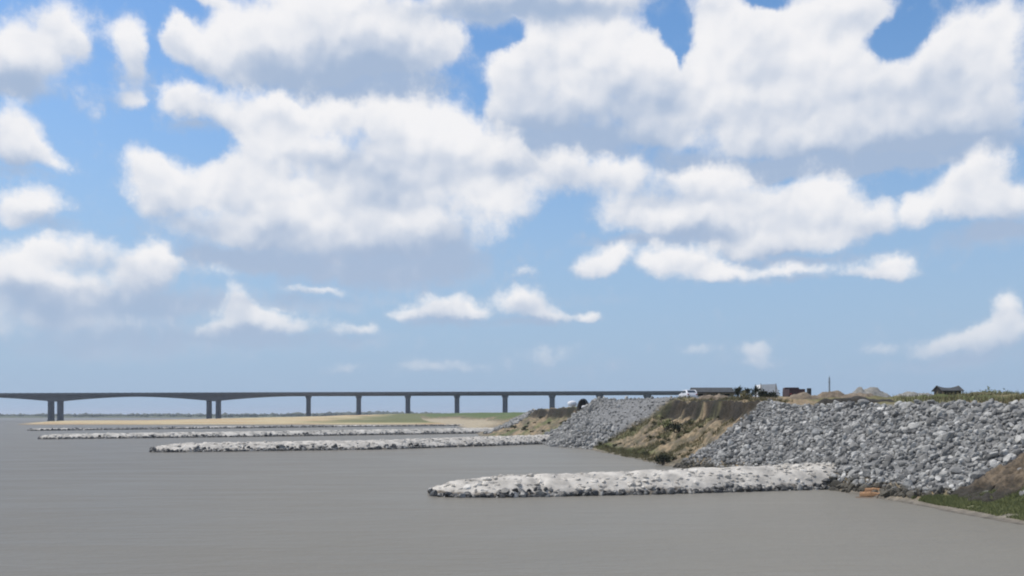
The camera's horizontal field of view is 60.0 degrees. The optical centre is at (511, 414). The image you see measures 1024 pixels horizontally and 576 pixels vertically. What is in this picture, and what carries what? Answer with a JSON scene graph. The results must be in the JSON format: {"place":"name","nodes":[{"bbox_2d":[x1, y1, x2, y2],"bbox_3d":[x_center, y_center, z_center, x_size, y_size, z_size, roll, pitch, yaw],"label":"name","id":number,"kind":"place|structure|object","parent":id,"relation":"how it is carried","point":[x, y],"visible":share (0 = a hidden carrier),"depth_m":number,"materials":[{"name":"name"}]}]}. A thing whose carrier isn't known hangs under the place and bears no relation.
{"place":"outdoors","nodes":[
{"label":"outdoors","id":0,"kind":"place"},
{"bbox_2d":[0,416,304,417],"bbox_3d":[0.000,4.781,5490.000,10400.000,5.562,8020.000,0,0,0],"label":"shore","id":1,"kind":"structure","parent":0,"point":[139,417],"depth_m":1532.49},
{"bbox_2d":[0,411,437,416],"bbox_3d":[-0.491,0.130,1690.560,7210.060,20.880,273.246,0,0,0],"label":"treeline","id":2,"kind":"object","parent":1,"relation":"on","point":[241,415],"visible":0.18,"depth_m":1593.57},
{"bbox_2d":[20,413,447,424],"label":"sand shore","id":3,"kind":"structure","parent":0,"point":[396,419],"depth_m":497.73,"materials":[{"name":"sand"}]},
{"bbox_2d":[0,418,1023,575],"bbox_3d":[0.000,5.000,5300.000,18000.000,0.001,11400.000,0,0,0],"label":"water","id":4,"kind":"structure","parent":0,"point":[107,507],"depth_m":41.61,"materials":[{"name":"liquid"}]},
{"bbox_2d":[27,424,463,430],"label":"spur","id":5,"kind":"structure","parent":4,"relation":"in","point":[129,428],"depth_m":328.03,"materials":[{"name":"stone"}]},
{"bbox_2d":[0,390,744,420],"bbox_3d":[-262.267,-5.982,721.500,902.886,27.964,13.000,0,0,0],"label":"road bridge","id":6,"kind":"structure","parent":4,"relation":"in","point":[61,398],"depth_m":717.38,"materials":[{"name":"concrete"}]},
{"bbox_2d":[0,0,1023,414],"label":"sky","id":7,"kind":"structure","parent":0,"point":[196,195],"materials":[{"name":"blue"}]},
{"bbox_2d":[420,394,1023,524],"bbox_3d":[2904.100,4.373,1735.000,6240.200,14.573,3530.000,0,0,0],"label":"terrain","id":8,"kind":"structure","parent":0,"point":[678,409],"depth_m":102.02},
{"bbox_2d":[38,427,493,438],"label":"spur","id":9,"kind":"structure","parent":8,"relation":"on","point":[108,435],"depth_m":205.56,"materials":[{"name":"stone"}]},
{"bbox_2d":[149,434,549,451],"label":"spur","id":10,"kind":"structure","parent":8,"relation":"on","point":[372,444],"depth_m":128.11,"materials":[{"name":"stone"}]},
{"bbox_2d":[483,408,535,433],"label":"rubble ramp","id":11,"kind":"structure","parent":8,"relation":"on","point":[515,420],"depth_m":224.98,"materials":[{"name":"stone"}]},
{"bbox_2d":[567,401,576,406],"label":"sack","id":12,"kind":"object","parent":8,"relation":"on","point":[572,403],"visible":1,"depth_m":165.51,"materials":[{"name":"white fabric"}]},
{"bbox_2d":[577,398,587,409],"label":"tarp shelter","id":13,"kind":"object","parent":8,"relation":"on","point":[581,403],"visible":0.76,"depth_m":164.70,"materials":[{"name":"brown fabric"}]},
{"bbox_2d":[542,396,680,448],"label":"gravel slope","id":14,"kind":"structure","parent":8,"relation":"on","point":[563,432],"depth_m":138.98,"materials":[{"name":"stone"}]},
{"bbox_2d":[507,415,719,459],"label":"undergrowth","id":15,"kind":"object","parent":8,"relation":"on","point":[650,436],"visible":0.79,"depth_m":110.84,"materials":[{"name":"green plant"}]},
{"bbox_2d":[428,462,836,497],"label":"spur","id":16,"kind":"structure","parent":8,"relation":"on","point":[787,477],"depth_m":56.95,"materials":[{"name":"stone"}]},
{"bbox_2d":[654,453,671,464],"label":"shrub","id":17,"kind":"object","parent":8,"relation":"on","point":[663,458],"visible":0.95,"depth_m":87.80,"materials":[{"name":"green plant"}]},
{"bbox_2d":[654,417,671,429],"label":"shrub","id":18,"kind":"object","parent":8,"relation":"on","point":[667,422],"visible":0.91,"depth_m":116.75,"materials":[{"name":"green plant"}]},
{"bbox_2d":[667,420,685,432],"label":"shrub","id":19,"kind":"object","parent":8,"relation":"on","point":[674,425],"visible":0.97,"depth_m":107.59,"materials":[{"name":"green plant"}]},
{"bbox_2d":[679,390,697,396],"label":"parked car","id":20,"kind":"object","parent":8,"relation":"on","point":[692,393],"visible":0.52,"depth_m":134.36,"materials":[{"name":"white paint"}]},
{"bbox_2d":[592,394,793,464],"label":"grass","id":21,"kind":"structure","parent":8,"relation":"on","point":[621,451],"depth_m":105.34,"materials":[{"name":"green plant"}]},
{"bbox_2d":[690,388,734,396],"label":"shed","id":22,"kind":"structure","parent":8,"relation":"on","point":[714,391],"depth_m":146.20,"materials":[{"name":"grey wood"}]},
{"bbox_2d":[698,393,727,399],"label":"soil heap","id":23,"kind":"object","parent":8,"relation":"on","point":[717,396],"visible":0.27,"depth_m":121.35,"materials":[{"name":"soil"}]},
{"bbox_2d":[728,452,734,458],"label":"riprap stone","id":24,"kind":"object","parent":8,"relation":"on","point":[731,454],"visible":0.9,"depth_m":77.28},
{"bbox_2d":[732,385,743,396],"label":"spiky plant","id":25,"kind":"object","parent":8,"relation":"on","point":[738,390],"visible":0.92,"depth_m":125.83,"materials":[{"name":"green plant"}]},
{"bbox_2d":[735,427,741,433],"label":"riprap stone","id":26,"kind":"object","parent":8,"relation":"on","point":[738,430],"visible":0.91,"depth_m":82.77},
{"bbox_2d":[740,390,750,399],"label":"shrub","id":27,"kind":"object","parent":8,"relation":"on","point":[744,395],"visible":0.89,"depth_m":99.73,"materials":[{"name":"green plant"}]},
{"bbox_2d":[741,450,749,456],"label":"riprap stone","id":28,"kind":"object","parent":8,"relation":"on","point":[745,453],"visible":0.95,"depth_m":75.36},
{"bbox_2d":[742,420,749,428],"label":"riprap stone","id":29,"kind":"object","parent":8,"relation":"on","point":[745,423],"visible":0.8,"depth_m":82.75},
{"bbox_2d":[745,414,753,420],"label":"riprap stone","id":30,"kind":"object","parent":8,"relation":"on","point":[750,417],"visible":0.81,"depth_m":83.76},
{"bbox_2d":[749,384,760,397],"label":"spiky plant","id":31,"kind":"object","parent":8,"relation":"on","point":[755,390],"visible":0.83,"depth_m":125.87,"materials":[{"name":"green plant"}]},
{"bbox_2d":[755,457,762,463],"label":"riprap stone","id":32,"kind":"object","parent":8,"relation":"on","point":[759,460],"visible":0.95,"depth_m":72.15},
{"bbox_2d":[757,389,769,396],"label":"bush","id":33,"kind":"object","parent":8,"relation":"on","point":[761,393],"visible":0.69,"depth_m":121.81,"materials":[{"name":"green plant"}]},
{"bbox_2d":[757,384,779,396],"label":"tent","id":34,"kind":"object","parent":8,"relation":"on","point":[769,387],"visible":0.48,"depth_m":152.00,"materials":[{"name":"white fabric"}]},
{"bbox_2d":[766,390,779,397],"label":"bush","id":35,"kind":"object","parent":8,"relation":"on","point":[773,393],"visible":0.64,"depth_m":121.84,"materials":[{"name":"green plant"}]},
{"bbox_2d":[771,426,779,431],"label":"riprap stone","id":36,"kind":"object","parent":8,"relation":"on","point":[773,428],"visible":0.61,"depth_m":77.49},
{"bbox_2d":[782,387,804,396],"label":"dump truck","id":37,"kind":"object","parent":8,"relation":"on","point":[788,391],"visible":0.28,"depth_m":132.04,"materials":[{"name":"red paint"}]},
{"bbox_2d":[793,458,802,463],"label":"riprap stone","id":38,"kind":"object","parent":8,"relation":"on","point":[797,460],"visible":0.67,"depth_m":67.28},
{"bbox_2d":[787,392,821,398],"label":"soil heap","id":39,"kind":"object","parent":8,"relation":"on","point":[803,395],"visible":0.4,"depth_m":99.40,"materials":[{"name":"soil"}]},
{"bbox_2d":[811,428,820,435],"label":"riprap stone","id":40,"kind":"object","parent":8,"relation":"on","point":[815,431],"visible":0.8,"depth_m":71.00,"materials":[{"name":"stone"}]},
{"bbox_2d":[812,415,819,422],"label":"riprap stone","id":41,"kind":"object","parent":8,"relation":"on","point":[815,418],"visible":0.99,"depth_m":73.75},
{"bbox_2d":[817,440,824,446],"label":"riprap stone","id":42,"kind":"object","parent":8,"relation":"on","point":[821,443],"visible":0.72,"depth_m":67.39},
{"bbox_2d":[816,449,825,453],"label":"riprap stone","id":43,"kind":"object","parent":8,"relation":"on","point":[819,451],"visible":0.69,"depth_m":66.62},
{"bbox_2d":[817,390,844,397],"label":"soil heap","id":44,"kind":"object","parent":8,"relation":"on","point":[836,393],"visible":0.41,"depth_m":103.31,"materials":[{"name":"soil"}]},
{"bbox_2d":[829,473,837,481],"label":"riprap stone","id":45,"kind":"object","parent":8,"relation":"on","point":[832,476],"visible":0.76,"depth_m":60.20,"materials":[{"name":"stone"}]},
{"bbox_2d":[830,480,841,487],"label":"riprap stone","id":46,"kind":"object","parent":8,"relation":"on","point":[833,483],"visible":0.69,"depth_m":58.99,"materials":[{"name":"stone"}]},
{"bbox_2d":[832,413,840,421],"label":"riprap stone","id":47,"kind":"object","parent":8,"relation":"on","point":[835,416],"visible":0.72,"depth_m":72.05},
{"bbox_2d":[841,447,849,453],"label":"riprap stone","id":48,"kind":"object","parent":8,"relation":"on","point":[845,449],"visible":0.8,"depth_m":63.45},
{"bbox_2d":[842,466,851,472],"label":"riprap stone","id":49,"kind":"object","parent":8,"relation":"on","point":[845,468],"visible":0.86,"depth_m":60.37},
{"bbox_2d":[843,427,852,434],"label":"riprap stone","id":50,"kind":"object","parent":8,"relation":"on","point":[847,430],"visible":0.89,"depth_m":67.13,"materials":[{"name":"stone"}]},
{"bbox_2d":[673,399,1023,497],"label":"riprap rubble","id":51,"kind":"object","parent":8,"relation":"on","point":[868,417],"visible":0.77,"depth_m":63.75,"materials":[{"name":"stone"}]},
{"bbox_2d":[813,396,893,404],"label":"soil windrow","id":52,"kind":"object","parent":8,"relation":"on","point":[855,399],"visible":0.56,"depth_m":79.55,"materials":[{"name":"soil"}]},
{"bbox_2d":[849,442,857,451],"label":"riprap stone","id":53,"kind":"object","parent":8,"relation":"on","point":[852,446],"visible":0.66,"depth_m":63.22,"materials":[{"name":"stone"}]},
{"bbox_2d":[850,481,856,489],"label":"riprap stone","id":54,"kind":"object","parent":8,"relation":"on","point":[852,484],"visible":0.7,"depth_m":56.80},
{"bbox_2d":[849,476,859,482],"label":"riprap stone","id":55,"kind":"object","parent":8,"relation":"on","point":[852,479],"visible":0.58,"depth_m":57.82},
{"bbox_2d":[840,392,873,397],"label":"soil heap","id":56,"kind":"object","parent":8,"relation":"on","point":[849,395],"visible":0.3,"depth_m":97.48,"materials":[{"name":"soil"}]},
{"bbox_2d":[853,423,860,428],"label":"riprap stone","id":57,"kind":"object","parent":8,"relation":"on","point":[856,425],"visible":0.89,"depth_m":67.02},
{"bbox_2d":[860,443,866,448],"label":"riprap stone","id":58,"kind":"object","parent":8,"relation":"on","point":[863,445],"visible":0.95,"depth_m":62.45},
{"bbox_2d":[858,399,869,406],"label":"riprap stone","id":59,"kind":"object","parent":8,"relation":"on","point":[863,402],"visible":0.92,"depth_m":71.69,"materials":[{"name":"stone"}]},
{"bbox_2d":[859,484,869,490],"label":"riprap stone","id":60,"kind":"object","parent":8,"relation":"on","point":[863,486],"visible":0.7,"depth_m":55.49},
{"bbox_2d":[863,469,870,477],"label":"riprap stone","id":61,"kind":"object","parent":8,"relation":"on","point":[866,472],"visible":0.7,"depth_m":57.51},
{"bbox_2d":[863,463,873,468],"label":"riprap stone","id":62,"kind":"object","parent":8,"relation":"on","point":[867,465],"visible":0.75,"depth_m":58.51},
{"bbox_2d":[866,428,872,435],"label":"riprap stone","id":63,"kind":"object","parent":8,"relation":"on","point":[868,431],"visible":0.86,"depth_m":64.51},
{"bbox_2d":[860,491,879,496],"bbox_3d":[22.443,4.763,54.034,2.341,0.941,0.585,1,0,20],"label":"driftwood log","id":64,"kind":"object","parent":8,"relation":"on","point":[868,494],"visible":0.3,"depth_m":54.11,"materials":[{"name":"wood"}]},
{"bbox_2d":[852,387,890,396],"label":"sand heap","id":65,"kind":"object","parent":8,"relation":"on","point":[874,391],"visible":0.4,"depth_m":121.11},
{"bbox_2d":[865,488,879,490],"bbox_3d":[22.692,4.548,54.627,1.784,0.612,0.390,1,0,13],"label":"driftwood log","id":66,"kind":"object","parent":8,"relation":"on","point":[868,489],"visible":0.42,"depth_m":54.64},
{"bbox_2d":[871,453,878,459],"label":"riprap stone","id":67,"kind":"object","parent":8,"relation":"on","point":[875,456],"visible":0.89,"depth_m":59.37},
{"bbox_2d":[875,460,881,467],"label":"riprap stone","id":68,"kind":"object","parent":8,"relation":"on","point":[878,462],"visible":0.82,"depth_m":57.89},
{"bbox_2d":[875,482,881,487],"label":"riprap stone","id":69,"kind":"object","parent":8,"relation":"on","point":[878,485],"visible":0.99,"depth_m":54.70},
{"bbox_2d":[876,469,883,475],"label":"riprap stone","id":70,"kind":"object","parent":8,"relation":"on","point":[879,471],"visible":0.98,"depth_m":56.39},
{"bbox_2d":[878,477,884,484],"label":"riprap stone","id":71,"kind":"object","parent":8,"relation":"on","point":[880,479],"visible":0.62,"depth_m":55.20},
{"bbox_2d":[879,451,887,457],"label":"riprap stone","id":72,"kind":"object","parent":8,"relation":"on","point":[882,453],"visible":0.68,"depth_m":58.82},
{"bbox_2d":[882,490,889,496],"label":"riprap stone","id":73,"kind":"object","parent":8,"relation":"on","point":[886,493],"visible":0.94,"depth_m":52.67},
{"bbox_2d":[882,461,890,468],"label":"riprap stone","id":74,"kind":"object","parent":8,"relation":"on","point":[886,464],"visible":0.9,"depth_m":56.67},
{"bbox_2d":[885,454,893,461],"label":"riprap stone","id":75,"kind":"object","parent":8,"relation":"on","point":[890,457],"visible":0.89,"depth_m":57.27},
{"bbox_2d":[890,487,896,495],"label":"riprap stone","id":76,"kind":"object","parent":8,"relation":"on","point":[893,491],"visible":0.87,"depth_m":52.37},
{"bbox_2d":[899,402,906,408],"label":"riprap stone","id":77,"kind":"object","parent":8,"relation":"on","point":[902,405],"visible":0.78,"depth_m":66.25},
{"bbox_2d":[902,479,912,488],"bbox_3d":[23.352,4.185,52.348,0.579,0.807,0.475,0,0,41],"label":"riprap stone","id":78,"kind":"object","parent":8,"relation":"on","point":[907,483],"visible":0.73,"depth_m":52.16,"materials":[{"name":"stone"}]},
{"bbox_2d":[895,391,931,396],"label":"sand heap","id":79,"kind":"object","parent":8,"relation":"on","point":[910,394],"visible":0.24,"depth_m":103.32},
{"bbox_2d":[914,486,922,492],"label":"riprap stone","id":80,"kind":"object","parent":8,"relation":"on","point":[918,489],"visible":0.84,"depth_m":50.93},
{"bbox_2d":[916,464,924,471],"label":"riprap stone","id":81,"kind":"object","parent":8,"relation":"on","point":[919,467],"visible":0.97,"depth_m":53.83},
{"bbox_2d":[919,472,927,479],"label":"riprap stone","id":82,"kind":"object","parent":8,"relation":"on","point":[922,475],"visible":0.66,"depth_m":52.55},
{"bbox_2d":[918,453,929,463],"bbox_3d":[25.462,2.774,54.571,0.751,0.792,0.906,13,29,6],"label":"riprap stone","id":83,"kind":"object","parent":8,"relation":"on","point":[921,458],"visible":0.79,"depth_m":54.50,"materials":[{"name":"stone"}]},
{"bbox_2d":[920,416,928,420],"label":"riprap stone","id":84,"kind":"object","parent":8,"relation":"on","point":[923,418],"visible":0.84,"depth_m":61.73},
{"bbox_2d":[921,446,930,452],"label":"riprap stone","id":85,"kind":"object","parent":8,"relation":"on","point":[926,448],"visible":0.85,"depth_m":55.41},
{"bbox_2d":[923,464,931,471],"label":"riprap stone","id":86,"kind":"object","parent":8,"relation":"on","point":[928,466],"visible":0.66,"depth_m":53.38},
{"bbox_2d":[926,417,938,425],"bbox_3d":[28.712,0.492,60.529,0.579,0.668,0.870,3,-10,-43],"label":"riprap stone","id":87,"kind":"object","parent":8,"relation":"on","point":[930,421],"visible":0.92,"depth_m":60.34,"materials":[{"name":"stone"}]},
{"bbox_2d":[930,453,938,459],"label":"riprap stone","id":88,"kind":"object","parent":8,"relation":"on","point":[932,456],"visible":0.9,"depth_m":54.11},
{"bbox_2d":[929,467,940,476],"bbox_3d":[24.745,3.406,51.828,0.645,0.764,0.504,0,0,19],"label":"riprap stone","id":89,"kind":"object","parent":8,"relation":"on","point":[934,471],"visible":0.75,"depth_m":51.66,"materials":[{"name":"stone"}]},
{"bbox_2d":[934,438,940,445],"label":"riprap stone","id":90,"kind":"object","parent":8,"relation":"on","point":[936,441],"visible":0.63,"depth_m":56.06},
{"bbox_2d":[932,431,946,438],"bbox_3d":[27.567,1.285,57.014,0.924,0.590,0.871,25,-9,-3],"label":"riprap stone","id":91,"kind":"object","parent":8,"relation":"on","point":[935,435],"visible":0.48,"depth_m":56.90,"materials":[{"name":"stone"}]},
{"bbox_2d":[936,485,943,493],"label":"riprap stone","id":92,"kind":"object","parent":8,"relation":"on","point":[939,488],"visible":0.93,"depth_m":49.50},
{"bbox_2d":[938,471,948,477],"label":"riprap stone","id":93,"kind":"object","parent":8,"relation":"on","point":[942,474],"visible":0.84,"depth_m":51.15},
{"bbox_2d":[938,425,948,431],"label":"riprap stone","id":94,"kind":"object","parent":8,"relation":"on","point":[943,428],"visible":0.63,"depth_m":57.39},
{"bbox_2d":[941,448,949,455],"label":"riprap stone","id":95,"kind":"object","parent":8,"relation":"on","point":[944,451],"visible":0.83,"depth_m":53.95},
{"bbox_2d":[931,385,963,394],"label":"hut","id":96,"kind":"object","parent":8,"relation":"on","point":[942,390],"visible":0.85,"depth_m":128.34,"materials":[{"name":"brown wood"}]},
{"bbox_2d":[940,430,954,440],"bbox_3d":[27.465,1.369,55.956,0.543,0.837,1.081,35,-40,-20],"label":"riprap stone","id":97,"kind":"object","parent":8,"relation":"on","point":[947,436],"visible":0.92,"depth_m":55.74,"materials":[{"name":"stone"}]},
{"bbox_2d":[949,403,957,409],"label":"riprap stone","id":98,"kind":"object","parent":8,"relation":"on","point":[953,406],"visible":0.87,"depth_m":60.94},
{"bbox_2d":[950,466,962,473],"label":"riprap stone","id":99,"kind":"object","parent":8,"relation":"on","point":[955,470],"visible":1,"depth_m":50.67,"materials":[{"name":"stone"}]},
{"bbox_2d":[892,390,1023,404],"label":"grass","id":100,"kind":"structure","parent":8,"relation":"on","point":[978,397],"depth_m":73.33,"materials":[{"name":"green plant"}]},
{"bbox_2d":[959,406,966,411],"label":"riprap stone","id":101,"kind":"object","parent":8,"relation":"on","point":[962,408],"visible":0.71,"depth_m":59.96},
{"bbox_2d":[911,484,1023,520],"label":"grass","id":102,"kind":"structure","parent":8,"relation":"on","point":[1011,504],"depth_m":45.22,"materials":[{"name":"green plant"}]},
{"bbox_2d":[970,471,984,479],"bbox_3d":[25.738,3.440,48.963,0.746,0.722,0.671,16,7,-25],"label":"riprap stone","id":103,"kind":"object","parent":8,"relation":"on","point":[974,475],"visible":0.71,"depth_m":48.77,"materials":[{"name":"stone"}]},
{"bbox_2d":[972,407,982,412],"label":"riprap stone","id":104,"kind":"object","parent":8,"relation":"on","point":[976,410],"visible":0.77,"depth_m":58.02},
{"bbox_2d":[974,424,984,428],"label":"riprap stone","id":105,"kind":"object","parent":8,"relation":"on","point":[979,426],"visible":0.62,"depth_m":54.86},
{"bbox_2d":[979,429,986,437],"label":"riprap stone","id":106,"kind":"object","parent":8,"relation":"on","point":[982,432],"visible":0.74,"depth_m":53.58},
{"bbox_2d":[953,392,1015,394],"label":"grass mound","id":107,"kind":"object","parent":8,"relation":"on","point":[982,393],"depth_m":95.42,"materials":[{"name":"plant"}]},
{"bbox_2d":[982,401,990,411],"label":"riprap stone","id":108,"kind":"object","parent":8,"relation":"on","point":[985,405],"visible":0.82,"depth_m":57.89,"materials":[{"name":"stone"}]},
{"bbox_2d":[950,453,1023,501],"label":"earth lump","id":109,"kind":"object","parent":8,"relation":"on","point":[1008,479],"visible":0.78,"depth_m":47.35,"materials":[{"name":"soil"}]},
{"bbox_2d":[984,454,992,460],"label":"riprap stone","id":110,"kind":"object","parent":8,"relation":"on","point":[988,457],"visible":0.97,"depth_m":50.31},
{"bbox_2d":[980,386,1000,393],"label":"bush","id":111,"kind":"object","parent":8,"relation":"on","point":[991,391],"visible":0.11,"depth_m":149.71,"materials":[{"name":"green plant"}]},
{"bbox_2d":[990,459,997,466],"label":"riprap stone","id":112,"kind":"object","parent":8,"relation":"on","point":[993,462],"visible":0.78,"depth_m":49.45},
{"bbox_2d":[989,451,998,456],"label":"riprap stone","id":113,"kind":"object","parent":8,"relation":"on","point":[995,454],"visible":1,"depth_m":50.15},
{"bbox_2d":[998,443,1005,448],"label":"riprap stone","id":114,"kind":"object","parent":8,"relation":"on","point":[1001,445],"visible":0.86,"depth_m":50.48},
{"bbox_2d":[1002,449,1008,455],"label":"riprap stone","id":115,"kind":"object","parent":8,"relation":"on","point":[1005,451],"visible":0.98,"depth_m":49.94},
{"bbox_2d":[1003,453,1014,463],"bbox_3d":[27.590,2.468,49.231,0.822,0.657,0.638,0,0,-16],"label":"riprap stone","id":116,"kind":"object","parent":8,"relation":"on","point":[1007,459],"visible":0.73,"depth_m":48.99,"materials":[{"name":"stone"}]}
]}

